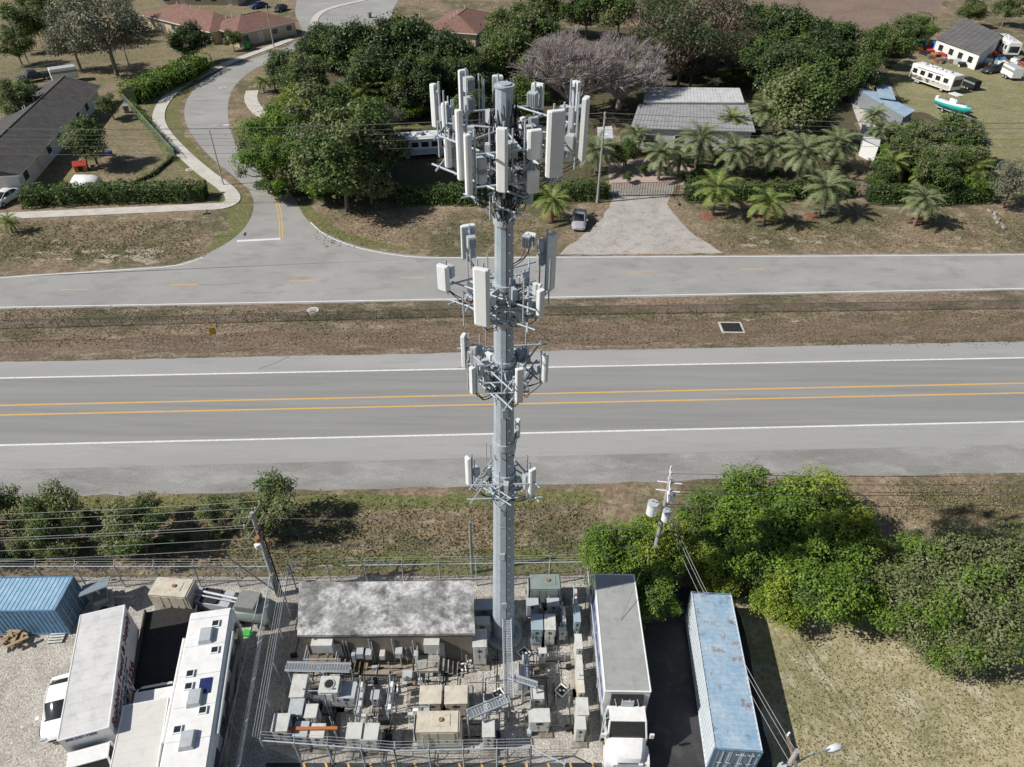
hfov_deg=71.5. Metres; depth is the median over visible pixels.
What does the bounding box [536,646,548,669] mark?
equipment cabinet
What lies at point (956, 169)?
palm tree
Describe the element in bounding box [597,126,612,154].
shed
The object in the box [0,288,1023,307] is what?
edge line marking
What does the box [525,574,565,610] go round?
standby generator
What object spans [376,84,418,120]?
oak tree
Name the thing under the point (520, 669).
equipment cabinet
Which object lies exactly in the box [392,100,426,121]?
bush
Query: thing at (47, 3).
oak tree
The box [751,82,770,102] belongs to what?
oak tree
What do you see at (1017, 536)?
olive tree
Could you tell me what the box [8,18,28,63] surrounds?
utility pole
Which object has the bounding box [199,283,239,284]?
road marking
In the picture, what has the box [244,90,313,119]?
footpath
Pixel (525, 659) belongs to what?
equipment cabinet
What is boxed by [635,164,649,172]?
bush
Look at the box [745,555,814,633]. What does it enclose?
shade tree
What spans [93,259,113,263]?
sandy patch
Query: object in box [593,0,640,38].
oak tree
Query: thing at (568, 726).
conduit runs
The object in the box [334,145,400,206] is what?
oak tree
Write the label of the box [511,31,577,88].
bare tree
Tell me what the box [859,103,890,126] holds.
palm tree
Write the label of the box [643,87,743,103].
metal roof house
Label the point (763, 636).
dry field
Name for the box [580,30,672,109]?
bare tree
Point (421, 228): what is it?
grass tufts
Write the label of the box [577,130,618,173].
palm tree
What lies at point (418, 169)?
lawn
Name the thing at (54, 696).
parked car
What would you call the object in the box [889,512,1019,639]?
olive tree
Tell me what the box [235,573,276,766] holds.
yard fence
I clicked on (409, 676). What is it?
equipment cabinet
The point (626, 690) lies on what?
box truck
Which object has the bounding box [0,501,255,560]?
power lines
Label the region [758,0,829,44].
mango tree
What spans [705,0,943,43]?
ploughed field
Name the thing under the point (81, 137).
oak tree
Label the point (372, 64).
mango tree
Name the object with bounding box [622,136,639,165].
palm tree
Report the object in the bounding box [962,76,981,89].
cargo trailer
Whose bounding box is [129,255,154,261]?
sandy patch
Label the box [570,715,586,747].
equipment cabinet
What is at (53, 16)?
grey tree
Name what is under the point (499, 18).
oak tree
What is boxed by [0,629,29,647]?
pallet of wood
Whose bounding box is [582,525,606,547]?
shade tree
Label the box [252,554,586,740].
compound fence
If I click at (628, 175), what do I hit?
bush
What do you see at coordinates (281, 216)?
line marking
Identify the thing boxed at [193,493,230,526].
tree
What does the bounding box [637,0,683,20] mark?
oak tree
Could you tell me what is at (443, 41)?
mango tree
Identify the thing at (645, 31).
reddish tree
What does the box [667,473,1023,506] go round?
power lines
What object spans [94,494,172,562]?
tree
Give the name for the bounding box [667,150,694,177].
palm tree
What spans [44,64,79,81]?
horse trailer
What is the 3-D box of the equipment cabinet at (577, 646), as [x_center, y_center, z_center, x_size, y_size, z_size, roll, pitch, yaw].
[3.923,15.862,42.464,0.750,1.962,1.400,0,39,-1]
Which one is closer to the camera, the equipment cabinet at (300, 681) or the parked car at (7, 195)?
the equipment cabinet at (300, 681)
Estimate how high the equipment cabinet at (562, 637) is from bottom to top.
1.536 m
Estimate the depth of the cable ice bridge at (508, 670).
38.94 m
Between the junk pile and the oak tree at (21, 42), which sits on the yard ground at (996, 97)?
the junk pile
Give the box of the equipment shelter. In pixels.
[297,580,474,662]
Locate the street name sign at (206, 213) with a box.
[203,210,213,236]
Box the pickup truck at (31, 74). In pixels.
[16,69,50,80]
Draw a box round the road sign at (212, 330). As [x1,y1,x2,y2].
[208,327,219,352]
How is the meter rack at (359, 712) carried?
on the gravel yard at (33, 667)
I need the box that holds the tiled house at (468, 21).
[431,5,495,46]
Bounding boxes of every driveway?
[560,185,721,254]
[851,103,874,128]
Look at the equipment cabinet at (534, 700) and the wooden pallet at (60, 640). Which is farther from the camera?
the wooden pallet at (60, 640)
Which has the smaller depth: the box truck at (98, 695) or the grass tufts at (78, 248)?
the box truck at (98, 695)
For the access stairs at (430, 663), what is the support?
on the gravel yard at (33, 667)
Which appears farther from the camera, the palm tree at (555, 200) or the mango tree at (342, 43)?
the mango tree at (342, 43)
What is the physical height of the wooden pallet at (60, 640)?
0.150 m
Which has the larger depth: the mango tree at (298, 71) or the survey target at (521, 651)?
the mango tree at (298, 71)
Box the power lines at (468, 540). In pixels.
[262,499,660,563]
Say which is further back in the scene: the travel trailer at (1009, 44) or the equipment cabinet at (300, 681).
the travel trailer at (1009, 44)
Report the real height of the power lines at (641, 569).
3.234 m
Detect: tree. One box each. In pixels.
[0,0,45,50]
[0,26,38,64]
[0,78,36,114]
[0,211,21,232]
[0,482,30,539]
[3,524,57,555]
[12,477,83,533]
[13,0,57,32]
[13,77,38,90]
[19,501,85,560]
[20,0,59,34]
[37,0,99,41]
[37,11,99,70]
[45,0,154,76]
[48,114,113,163]
[88,527,128,557]
[92,91,120,118]
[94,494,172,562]
[106,0,137,22]
[124,490,173,530]
[163,19,216,56]
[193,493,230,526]
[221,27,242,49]
[223,132,293,193]
[225,95,309,175]
[228,466,307,532]
[232,505,273,544]
[250,74,270,92]
[254,138,300,188]
[259,82,323,123]
[263,44,307,84]
[264,73,278,91]
[271,74,372,146]
[272,118,360,180]
[275,62,326,101]
[276,48,332,91]
[283,118,376,209]
[293,38,317,60]
[294,19,342,71]
[301,93,413,167]
[310,15,391,77]
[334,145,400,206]
[343,39,398,96]
[346,78,386,103]
[357,5,431,80]
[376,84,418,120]
[380,49,453,117]
[383,103,406,126]
[406,13,438,38]
[415,23,478,83]
[437,50,495,96]
[450,88,489,122]
[472,43,510,75]
[476,4,535,47]
[480,24,534,81]
[502,0,564,43]
[505,24,644,102]
[507,72,552,116]
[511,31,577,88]
[516,49,552,86]
[526,0,576,33]
[531,183,575,221]
[557,0,606,38]
[572,514,652,580]
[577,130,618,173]
[579,546,638,590]
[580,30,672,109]
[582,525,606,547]
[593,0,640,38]
[607,137,638,170]
[615,553,678,628]
[618,0,694,55]
[620,123,652,148]
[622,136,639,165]
[622,511,701,580]
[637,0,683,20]
[641,133,683,179]
[644,0,734,86]
[646,36,688,86]
[646,584,683,619]
[666,31,727,86]
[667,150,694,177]
[672,482,747,545]
[676,119,728,169]
[680,0,760,73]
[682,538,744,598]
[691,168,742,214]
[691,519,774,589]
[707,459,808,537]
[712,26,760,85]
[712,132,760,176]
[717,104,748,124]
[734,0,787,44]
[734,29,782,92]
[734,489,837,594]
[743,94,779,138]
[743,187,795,225]
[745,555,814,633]
[749,134,794,175]
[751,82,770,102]
[752,58,850,135]
[753,39,827,92]
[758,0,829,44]
[766,534,887,633]
[771,458,862,546]
[777,121,816,155]
[777,131,832,184]
[782,24,847,77]
[801,164,853,216]
[810,108,844,144]
[814,125,864,169]
[819,12,865,63]
[820,496,889,561]
[836,50,885,88]
[842,569,894,630]
[851,24,892,68]
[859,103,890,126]
[861,116,901,145]
[861,558,977,648]
[864,533,933,589]
[865,157,897,181]
[873,148,913,184]
[875,14,922,67]
[882,120,910,144]
[884,133,929,175]
[884,143,926,172]
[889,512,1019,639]
[890,12,926,36]
[893,117,946,151]
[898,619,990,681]
[899,180,948,225]
[908,554,1023,672]
[909,162,935,186]
[910,142,964,188]
[927,109,992,148]
[927,154,962,184]
[943,524,1023,615]
[951,143,993,185]
[954,0,991,22]
[956,150,996,184]
[960,132,992,150]
[977,515,1023,578]
[989,0,1023,26]
[989,154,1023,207]
[994,586,1023,636]
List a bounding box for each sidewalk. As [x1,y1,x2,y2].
[0,38,294,219]
[311,0,366,28]
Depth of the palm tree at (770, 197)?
86.05 m
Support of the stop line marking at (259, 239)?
on the frontage road
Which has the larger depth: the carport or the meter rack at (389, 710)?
the carport
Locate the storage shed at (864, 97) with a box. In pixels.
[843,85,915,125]
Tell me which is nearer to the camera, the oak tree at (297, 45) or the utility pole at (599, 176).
the utility pole at (599, 176)
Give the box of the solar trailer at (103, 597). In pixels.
[78,576,134,611]
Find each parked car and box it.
[0,187,21,206]
[35,673,68,743]
[249,1,267,8]
[273,4,287,11]
[570,209,587,229]
[981,63,1001,73]
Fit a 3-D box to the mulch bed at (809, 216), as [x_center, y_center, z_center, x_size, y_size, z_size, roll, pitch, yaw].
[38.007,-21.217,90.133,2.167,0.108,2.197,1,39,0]
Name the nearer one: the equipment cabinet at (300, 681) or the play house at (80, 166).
the equipment cabinet at (300, 681)
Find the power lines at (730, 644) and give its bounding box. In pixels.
[667,507,794,766]
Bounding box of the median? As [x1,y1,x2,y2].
[0,290,1023,361]
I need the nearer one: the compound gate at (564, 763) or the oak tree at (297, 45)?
the compound gate at (564, 763)
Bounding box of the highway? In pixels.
[0,342,1023,469]
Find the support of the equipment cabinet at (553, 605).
on the concrete pad at (519, 603)
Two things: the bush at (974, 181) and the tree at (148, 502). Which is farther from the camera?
the bush at (974, 181)
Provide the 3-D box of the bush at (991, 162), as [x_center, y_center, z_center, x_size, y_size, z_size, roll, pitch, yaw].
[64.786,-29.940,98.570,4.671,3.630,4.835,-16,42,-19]
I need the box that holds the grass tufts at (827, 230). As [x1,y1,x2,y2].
[714,212,1023,252]
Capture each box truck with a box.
[57,604,138,766]
[110,681,173,766]
[591,574,654,766]
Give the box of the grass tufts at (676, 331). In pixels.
[0,314,1022,350]
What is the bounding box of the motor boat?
[934,92,971,117]
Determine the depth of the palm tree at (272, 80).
126.28 m
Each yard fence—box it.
[0,559,265,586]
[2,53,115,74]
[122,95,175,158]
[219,592,259,765]
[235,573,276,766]
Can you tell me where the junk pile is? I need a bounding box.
[915,41,1023,68]
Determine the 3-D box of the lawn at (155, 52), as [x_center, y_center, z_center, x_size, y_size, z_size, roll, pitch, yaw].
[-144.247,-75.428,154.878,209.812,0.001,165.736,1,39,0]
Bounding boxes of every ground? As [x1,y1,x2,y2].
[0,0,1023,766]
[277,27,914,204]
[865,112,986,206]
[886,48,1023,199]
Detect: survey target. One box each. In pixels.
[386,683,397,694]
[458,663,466,673]
[491,687,505,701]
[517,646,531,657]
[555,683,569,697]
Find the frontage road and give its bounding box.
[0,190,1023,308]
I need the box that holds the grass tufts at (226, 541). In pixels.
[0,489,610,582]
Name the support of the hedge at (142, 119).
on the lawn at (155, 52)
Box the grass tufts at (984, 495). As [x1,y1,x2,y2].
[877,474,1023,529]
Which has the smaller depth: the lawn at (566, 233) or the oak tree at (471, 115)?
the lawn at (566, 233)
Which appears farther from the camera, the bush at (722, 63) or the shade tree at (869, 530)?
the bush at (722, 63)
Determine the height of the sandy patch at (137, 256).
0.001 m
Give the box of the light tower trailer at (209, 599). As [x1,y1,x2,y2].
[194,588,236,610]
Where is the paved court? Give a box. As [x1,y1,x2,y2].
[607,160,693,186]
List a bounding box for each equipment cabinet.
[270,712,294,751]
[288,697,305,725]
[289,669,316,703]
[292,717,312,753]
[303,701,326,725]
[309,720,333,753]
[318,674,344,712]
[337,677,359,713]
[345,718,367,757]
[360,719,385,757]
[369,687,384,712]
[377,708,395,730]
[400,667,416,686]
[419,681,445,710]
[444,683,470,721]
[471,629,489,670]
[474,596,492,621]
[474,614,491,637]
[480,716,497,756]
[514,662,530,695]
[520,652,530,674]
[523,593,539,620]
[525,705,552,738]
[526,683,545,715]
[527,614,544,650]
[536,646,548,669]
[541,611,556,650]
[543,596,560,620]
[556,622,568,645]
[568,604,580,641]
[569,632,583,668]
[570,693,589,735]
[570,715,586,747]
[571,650,583,698]
[572,673,584,710]
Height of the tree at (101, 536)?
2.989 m
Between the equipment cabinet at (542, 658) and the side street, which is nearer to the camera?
the equipment cabinet at (542, 658)
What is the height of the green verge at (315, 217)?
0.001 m
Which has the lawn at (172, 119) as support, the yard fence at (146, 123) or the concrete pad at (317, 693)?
the yard fence at (146, 123)
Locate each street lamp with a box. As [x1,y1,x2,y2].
[209,124,229,184]
[777,732,841,766]
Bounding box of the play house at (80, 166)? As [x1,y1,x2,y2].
[72,160,99,172]
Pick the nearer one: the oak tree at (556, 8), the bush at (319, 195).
the bush at (319, 195)
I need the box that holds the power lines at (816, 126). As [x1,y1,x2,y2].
[604,113,1023,146]
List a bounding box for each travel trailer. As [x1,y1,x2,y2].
[394,130,450,159]
[909,62,964,91]
[997,33,1022,56]
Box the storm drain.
[718,322,744,332]
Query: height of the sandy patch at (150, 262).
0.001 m
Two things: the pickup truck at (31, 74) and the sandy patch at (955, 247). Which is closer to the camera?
the sandy patch at (955, 247)
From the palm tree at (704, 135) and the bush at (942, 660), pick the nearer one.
the bush at (942, 660)
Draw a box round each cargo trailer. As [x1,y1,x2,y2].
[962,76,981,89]
[1000,63,1023,78]
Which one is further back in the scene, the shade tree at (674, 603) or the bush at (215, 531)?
the bush at (215, 531)
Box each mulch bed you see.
[544,213,557,219]
[699,213,716,220]
[754,213,772,220]
[803,213,819,219]
[910,217,928,225]
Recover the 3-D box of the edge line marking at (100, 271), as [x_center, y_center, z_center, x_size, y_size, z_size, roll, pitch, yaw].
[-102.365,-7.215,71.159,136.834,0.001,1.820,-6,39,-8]
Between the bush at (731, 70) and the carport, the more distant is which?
the bush at (731, 70)
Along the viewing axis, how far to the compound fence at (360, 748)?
36.77 m
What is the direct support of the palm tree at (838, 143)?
on the undergrowth ground at (604, 100)
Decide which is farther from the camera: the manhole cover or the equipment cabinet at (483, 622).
the manhole cover
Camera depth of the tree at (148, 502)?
49.77 m
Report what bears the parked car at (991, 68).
on the yard ground at (996, 97)
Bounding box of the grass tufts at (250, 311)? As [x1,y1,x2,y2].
[0,304,1023,325]
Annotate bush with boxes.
[0,546,24,563]
[58,540,77,557]
[79,509,96,522]
[149,538,171,551]
[173,527,194,545]
[206,524,225,536]
[251,174,291,200]
[293,178,332,203]
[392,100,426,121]
[407,102,426,118]
[424,97,454,110]
[480,87,493,107]
[504,69,520,85]
[622,170,635,181]
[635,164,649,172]
[649,71,674,86]
[673,146,690,151]
[679,172,696,180]
[691,170,701,175]
[694,175,706,180]
[705,166,719,175]
[708,152,723,159]
[709,52,725,68]
[713,67,749,85]
[716,68,746,85]
[741,71,754,82]
[769,167,780,174]
[822,81,866,96]
[850,140,860,148]
[862,177,887,186]
[876,142,895,160]
[908,31,932,43]
[922,23,941,35]
[961,174,997,194]
[975,152,996,171]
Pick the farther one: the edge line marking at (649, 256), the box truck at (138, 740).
the edge line marking at (649, 256)
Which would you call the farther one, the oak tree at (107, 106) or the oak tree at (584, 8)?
the oak tree at (584, 8)
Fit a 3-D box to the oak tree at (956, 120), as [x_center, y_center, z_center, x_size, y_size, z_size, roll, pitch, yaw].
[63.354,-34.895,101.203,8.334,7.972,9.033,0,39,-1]
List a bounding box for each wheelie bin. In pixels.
[122,104,128,112]
[244,42,250,49]
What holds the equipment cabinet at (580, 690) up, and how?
on the gravel yard at (33, 667)
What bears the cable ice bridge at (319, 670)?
on the concrete pad at (317, 693)
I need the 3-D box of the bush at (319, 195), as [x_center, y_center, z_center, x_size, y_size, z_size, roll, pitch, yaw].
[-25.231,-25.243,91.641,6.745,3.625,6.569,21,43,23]
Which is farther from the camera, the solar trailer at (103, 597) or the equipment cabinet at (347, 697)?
the solar trailer at (103, 597)
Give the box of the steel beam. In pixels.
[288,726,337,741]
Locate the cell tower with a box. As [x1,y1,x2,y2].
[429,68,589,650]
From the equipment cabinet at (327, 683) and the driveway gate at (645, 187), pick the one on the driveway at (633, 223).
the driveway gate at (645, 187)
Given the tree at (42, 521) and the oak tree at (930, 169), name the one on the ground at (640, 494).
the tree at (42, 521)
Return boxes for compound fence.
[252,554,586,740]
[260,731,531,766]
[584,562,609,740]
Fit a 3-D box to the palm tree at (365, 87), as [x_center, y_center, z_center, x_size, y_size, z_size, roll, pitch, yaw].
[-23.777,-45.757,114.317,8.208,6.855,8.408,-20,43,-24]
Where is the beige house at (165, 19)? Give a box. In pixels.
[142,1,232,44]
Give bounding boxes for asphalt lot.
[266,763,601,766]
[590,579,771,766]
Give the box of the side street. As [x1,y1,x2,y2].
[184,0,397,200]
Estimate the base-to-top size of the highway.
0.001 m
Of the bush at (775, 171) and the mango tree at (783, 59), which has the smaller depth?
the bush at (775, 171)
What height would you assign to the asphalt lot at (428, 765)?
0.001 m
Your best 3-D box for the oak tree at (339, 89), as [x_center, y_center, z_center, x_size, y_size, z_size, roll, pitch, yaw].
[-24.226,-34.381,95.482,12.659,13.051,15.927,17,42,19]
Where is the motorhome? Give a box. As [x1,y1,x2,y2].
[160,608,242,766]
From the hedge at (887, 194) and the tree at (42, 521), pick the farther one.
the hedge at (887, 194)
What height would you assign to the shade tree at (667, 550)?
5.243 m
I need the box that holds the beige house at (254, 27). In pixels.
[220,11,298,46]
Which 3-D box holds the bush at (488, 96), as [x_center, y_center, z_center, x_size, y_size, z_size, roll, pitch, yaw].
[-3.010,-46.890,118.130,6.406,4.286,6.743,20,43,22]
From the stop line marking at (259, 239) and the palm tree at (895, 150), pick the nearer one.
the stop line marking at (259, 239)
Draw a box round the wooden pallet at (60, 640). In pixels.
[47,633,65,643]
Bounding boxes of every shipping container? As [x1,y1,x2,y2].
[0,576,88,634]
[684,591,762,766]
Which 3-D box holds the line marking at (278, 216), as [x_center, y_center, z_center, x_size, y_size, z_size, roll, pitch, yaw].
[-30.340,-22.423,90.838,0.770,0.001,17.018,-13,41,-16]
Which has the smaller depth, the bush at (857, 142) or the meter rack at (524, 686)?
the meter rack at (524, 686)
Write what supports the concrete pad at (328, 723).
on the gravel yard at (33, 667)
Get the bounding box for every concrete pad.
[274,711,339,744]
[286,680,365,708]
[352,662,412,675]
[402,729,472,749]
[407,685,472,708]
[474,595,571,635]
[523,680,557,729]
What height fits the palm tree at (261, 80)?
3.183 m
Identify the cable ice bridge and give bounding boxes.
[284,661,354,682]
[466,617,513,736]
[507,672,537,703]
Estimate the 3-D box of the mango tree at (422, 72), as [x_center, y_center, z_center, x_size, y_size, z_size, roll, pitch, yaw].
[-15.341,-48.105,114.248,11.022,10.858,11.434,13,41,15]
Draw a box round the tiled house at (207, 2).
[159,0,246,5]
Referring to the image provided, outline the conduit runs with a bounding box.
[266,637,572,766]
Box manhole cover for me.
[307,307,318,313]
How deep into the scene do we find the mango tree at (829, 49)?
120.85 m
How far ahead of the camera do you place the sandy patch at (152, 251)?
81.92 m
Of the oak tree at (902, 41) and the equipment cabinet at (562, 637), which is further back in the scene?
the oak tree at (902, 41)
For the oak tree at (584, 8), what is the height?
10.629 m
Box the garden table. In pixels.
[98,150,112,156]
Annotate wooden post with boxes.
[469,521,473,573]
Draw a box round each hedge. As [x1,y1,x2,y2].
[16,176,208,209]
[116,50,212,104]
[120,95,178,154]
[133,153,178,183]
[395,175,610,207]
[682,177,858,202]
[863,179,997,205]
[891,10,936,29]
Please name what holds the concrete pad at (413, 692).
on the gravel yard at (33, 667)
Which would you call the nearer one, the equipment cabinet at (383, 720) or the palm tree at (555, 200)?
the equipment cabinet at (383, 720)
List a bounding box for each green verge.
[0,490,602,516]
[205,204,250,251]
[298,204,408,250]
[300,547,582,576]
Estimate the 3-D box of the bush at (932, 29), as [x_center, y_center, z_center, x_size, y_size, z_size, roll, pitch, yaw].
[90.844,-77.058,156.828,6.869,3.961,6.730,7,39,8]
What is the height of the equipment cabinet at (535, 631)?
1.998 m
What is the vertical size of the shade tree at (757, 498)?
5.912 m
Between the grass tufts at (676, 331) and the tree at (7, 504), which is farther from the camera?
the grass tufts at (676, 331)
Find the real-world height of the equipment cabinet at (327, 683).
2.022 m
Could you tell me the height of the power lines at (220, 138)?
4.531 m
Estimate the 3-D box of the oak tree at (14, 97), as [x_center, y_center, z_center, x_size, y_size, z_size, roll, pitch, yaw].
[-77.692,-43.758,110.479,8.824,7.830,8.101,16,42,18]
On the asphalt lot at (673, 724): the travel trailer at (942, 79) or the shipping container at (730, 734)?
the shipping container at (730, 734)
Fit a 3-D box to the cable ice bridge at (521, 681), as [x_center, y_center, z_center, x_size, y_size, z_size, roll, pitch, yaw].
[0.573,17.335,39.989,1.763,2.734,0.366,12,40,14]
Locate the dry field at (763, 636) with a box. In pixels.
[735,572,1023,766]
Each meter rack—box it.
[302,687,332,707]
[354,676,364,721]
[385,675,394,716]
[406,704,430,724]
[483,693,487,721]
[522,664,526,702]
[560,601,565,626]
[572,581,577,611]
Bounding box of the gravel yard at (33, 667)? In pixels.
[0,574,602,766]
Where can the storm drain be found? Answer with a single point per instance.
(731, 327)
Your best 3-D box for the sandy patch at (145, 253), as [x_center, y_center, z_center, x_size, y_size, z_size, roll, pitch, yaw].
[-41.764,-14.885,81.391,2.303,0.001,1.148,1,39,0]
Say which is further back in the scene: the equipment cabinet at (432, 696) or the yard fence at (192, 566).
the yard fence at (192, 566)
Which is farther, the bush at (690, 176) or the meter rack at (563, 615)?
the bush at (690, 176)
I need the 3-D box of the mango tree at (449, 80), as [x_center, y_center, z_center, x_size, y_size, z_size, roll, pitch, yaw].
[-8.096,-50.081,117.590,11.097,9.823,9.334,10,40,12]
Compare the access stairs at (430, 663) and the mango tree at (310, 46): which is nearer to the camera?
the access stairs at (430, 663)
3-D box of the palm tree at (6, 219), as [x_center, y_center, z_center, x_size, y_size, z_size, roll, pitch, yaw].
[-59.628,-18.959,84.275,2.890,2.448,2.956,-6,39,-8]
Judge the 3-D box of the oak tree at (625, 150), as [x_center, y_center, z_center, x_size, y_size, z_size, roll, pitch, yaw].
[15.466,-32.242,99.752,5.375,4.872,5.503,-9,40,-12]
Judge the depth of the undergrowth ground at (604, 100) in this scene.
122.88 m
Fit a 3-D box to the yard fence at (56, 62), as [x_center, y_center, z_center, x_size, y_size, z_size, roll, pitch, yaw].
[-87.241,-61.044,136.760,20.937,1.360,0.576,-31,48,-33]
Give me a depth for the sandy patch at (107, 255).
80.94 m
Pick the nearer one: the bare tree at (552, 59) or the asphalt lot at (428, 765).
the asphalt lot at (428, 765)
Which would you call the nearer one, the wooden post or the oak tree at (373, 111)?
the wooden post
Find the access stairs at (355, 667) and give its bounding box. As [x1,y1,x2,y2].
[303,645,365,675]
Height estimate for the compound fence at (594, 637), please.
2.760 m
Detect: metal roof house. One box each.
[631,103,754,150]
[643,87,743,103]
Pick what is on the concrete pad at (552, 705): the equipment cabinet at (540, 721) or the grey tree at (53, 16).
the equipment cabinet at (540, 721)
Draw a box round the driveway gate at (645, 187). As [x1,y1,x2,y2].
[610,181,680,196]
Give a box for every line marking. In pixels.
[0,257,203,277]
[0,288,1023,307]
[0,357,1023,378]
[0,383,1023,405]
[0,392,1023,415]
[0,421,1023,445]
[237,238,280,241]
[268,183,282,237]
[270,191,280,237]
[310,222,1023,257]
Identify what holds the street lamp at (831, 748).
on the asphalt lot at (673, 724)
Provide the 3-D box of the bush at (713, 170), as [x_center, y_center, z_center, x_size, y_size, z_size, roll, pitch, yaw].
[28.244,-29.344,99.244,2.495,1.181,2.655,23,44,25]
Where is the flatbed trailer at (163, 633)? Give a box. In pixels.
[132,603,198,688]
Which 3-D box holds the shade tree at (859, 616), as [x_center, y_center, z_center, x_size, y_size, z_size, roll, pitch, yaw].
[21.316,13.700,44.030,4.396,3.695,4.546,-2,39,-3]
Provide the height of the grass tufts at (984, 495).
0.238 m
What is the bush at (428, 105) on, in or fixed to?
on the lawn at (418, 169)
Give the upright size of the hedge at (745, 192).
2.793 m
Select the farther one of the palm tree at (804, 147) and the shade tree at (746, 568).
the palm tree at (804, 147)
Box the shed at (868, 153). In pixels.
[858,124,880,161]
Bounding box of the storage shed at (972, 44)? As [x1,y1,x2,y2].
[934,18,1002,69]
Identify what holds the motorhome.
on the gravel yard at (33, 667)
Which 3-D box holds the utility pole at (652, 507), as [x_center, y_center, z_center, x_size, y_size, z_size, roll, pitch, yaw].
[9.206,9.205,44.554,1.551,9.762,1.939,29,47,31]
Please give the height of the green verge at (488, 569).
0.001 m
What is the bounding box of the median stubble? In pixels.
[0,310,1023,355]
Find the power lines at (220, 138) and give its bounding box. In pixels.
[0,113,604,154]
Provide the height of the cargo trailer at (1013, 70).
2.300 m
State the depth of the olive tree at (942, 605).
40.76 m
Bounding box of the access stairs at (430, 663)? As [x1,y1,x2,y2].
[415,646,461,678]
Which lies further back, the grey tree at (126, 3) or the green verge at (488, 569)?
the grey tree at (126, 3)
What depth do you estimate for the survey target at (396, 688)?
41.34 m
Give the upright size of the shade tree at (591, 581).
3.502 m
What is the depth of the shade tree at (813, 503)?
46.78 m
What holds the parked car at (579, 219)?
on the lawn at (566, 233)
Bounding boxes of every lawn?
[0,0,277,205]
[143,84,251,214]
[243,84,604,204]
[297,201,596,251]
[387,110,431,131]
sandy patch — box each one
[82,249,104,253]
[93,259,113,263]
[102,254,120,257]
[124,254,146,258]
[125,249,138,252]
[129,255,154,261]
[138,251,155,255]
[138,260,159,264]
[141,248,165,253]
[741,244,756,246]
[946,246,962,248]
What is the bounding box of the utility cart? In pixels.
[232,590,276,637]
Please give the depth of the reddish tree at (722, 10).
130.61 m
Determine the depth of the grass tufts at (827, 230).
86.70 m
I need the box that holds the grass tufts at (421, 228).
[312,208,560,247]
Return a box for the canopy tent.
[70,175,101,187]
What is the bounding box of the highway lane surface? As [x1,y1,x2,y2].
[0,358,1023,443]
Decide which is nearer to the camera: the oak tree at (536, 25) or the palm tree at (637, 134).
the palm tree at (637, 134)
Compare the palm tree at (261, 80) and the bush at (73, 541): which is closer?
the bush at (73, 541)
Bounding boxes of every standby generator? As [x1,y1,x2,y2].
[148,577,203,611]
[412,710,467,753]
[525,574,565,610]
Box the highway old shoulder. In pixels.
[0,444,1023,497]
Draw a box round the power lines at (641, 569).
[621,521,660,619]
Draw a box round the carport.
[874,84,895,100]
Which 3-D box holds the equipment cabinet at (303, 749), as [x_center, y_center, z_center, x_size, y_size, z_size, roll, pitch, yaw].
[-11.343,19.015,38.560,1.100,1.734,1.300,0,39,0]
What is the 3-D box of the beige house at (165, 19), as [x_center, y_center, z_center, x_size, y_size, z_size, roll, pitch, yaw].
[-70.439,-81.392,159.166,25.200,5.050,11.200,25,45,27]
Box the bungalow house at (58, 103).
[0,76,100,188]
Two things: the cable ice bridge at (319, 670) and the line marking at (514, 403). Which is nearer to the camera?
the cable ice bridge at (319, 670)
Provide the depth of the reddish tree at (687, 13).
119.71 m
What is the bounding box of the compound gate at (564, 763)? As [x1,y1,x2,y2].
[529,746,565,766]
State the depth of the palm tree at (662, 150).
95.91 m
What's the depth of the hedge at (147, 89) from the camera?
126.67 m
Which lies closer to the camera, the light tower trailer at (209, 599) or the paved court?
the light tower trailer at (209, 599)
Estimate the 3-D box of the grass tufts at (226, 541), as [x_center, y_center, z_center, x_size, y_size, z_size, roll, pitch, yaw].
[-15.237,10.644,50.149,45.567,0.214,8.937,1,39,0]
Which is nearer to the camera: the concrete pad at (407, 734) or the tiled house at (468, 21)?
the concrete pad at (407, 734)
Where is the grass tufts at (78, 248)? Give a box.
[0,215,209,265]
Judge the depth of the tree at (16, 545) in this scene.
47.03 m
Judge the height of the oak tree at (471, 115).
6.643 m
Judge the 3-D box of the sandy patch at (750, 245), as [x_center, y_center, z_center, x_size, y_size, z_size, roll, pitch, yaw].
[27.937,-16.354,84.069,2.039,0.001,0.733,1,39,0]
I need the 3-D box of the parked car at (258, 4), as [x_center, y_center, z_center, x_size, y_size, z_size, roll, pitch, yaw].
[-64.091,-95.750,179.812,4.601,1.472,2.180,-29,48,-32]
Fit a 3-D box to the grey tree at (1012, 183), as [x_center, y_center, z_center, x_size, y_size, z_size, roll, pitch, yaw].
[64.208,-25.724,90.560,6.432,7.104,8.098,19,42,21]
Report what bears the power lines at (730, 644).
attached to the utility pole at (652, 507)
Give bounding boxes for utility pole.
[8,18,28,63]
[111,16,130,69]
[226,500,283,596]
[263,5,274,46]
[596,112,607,202]
[646,466,681,572]
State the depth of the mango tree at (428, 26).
134.29 m
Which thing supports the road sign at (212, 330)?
on the median
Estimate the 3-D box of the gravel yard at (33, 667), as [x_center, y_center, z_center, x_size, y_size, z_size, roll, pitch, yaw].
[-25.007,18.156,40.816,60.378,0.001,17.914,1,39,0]

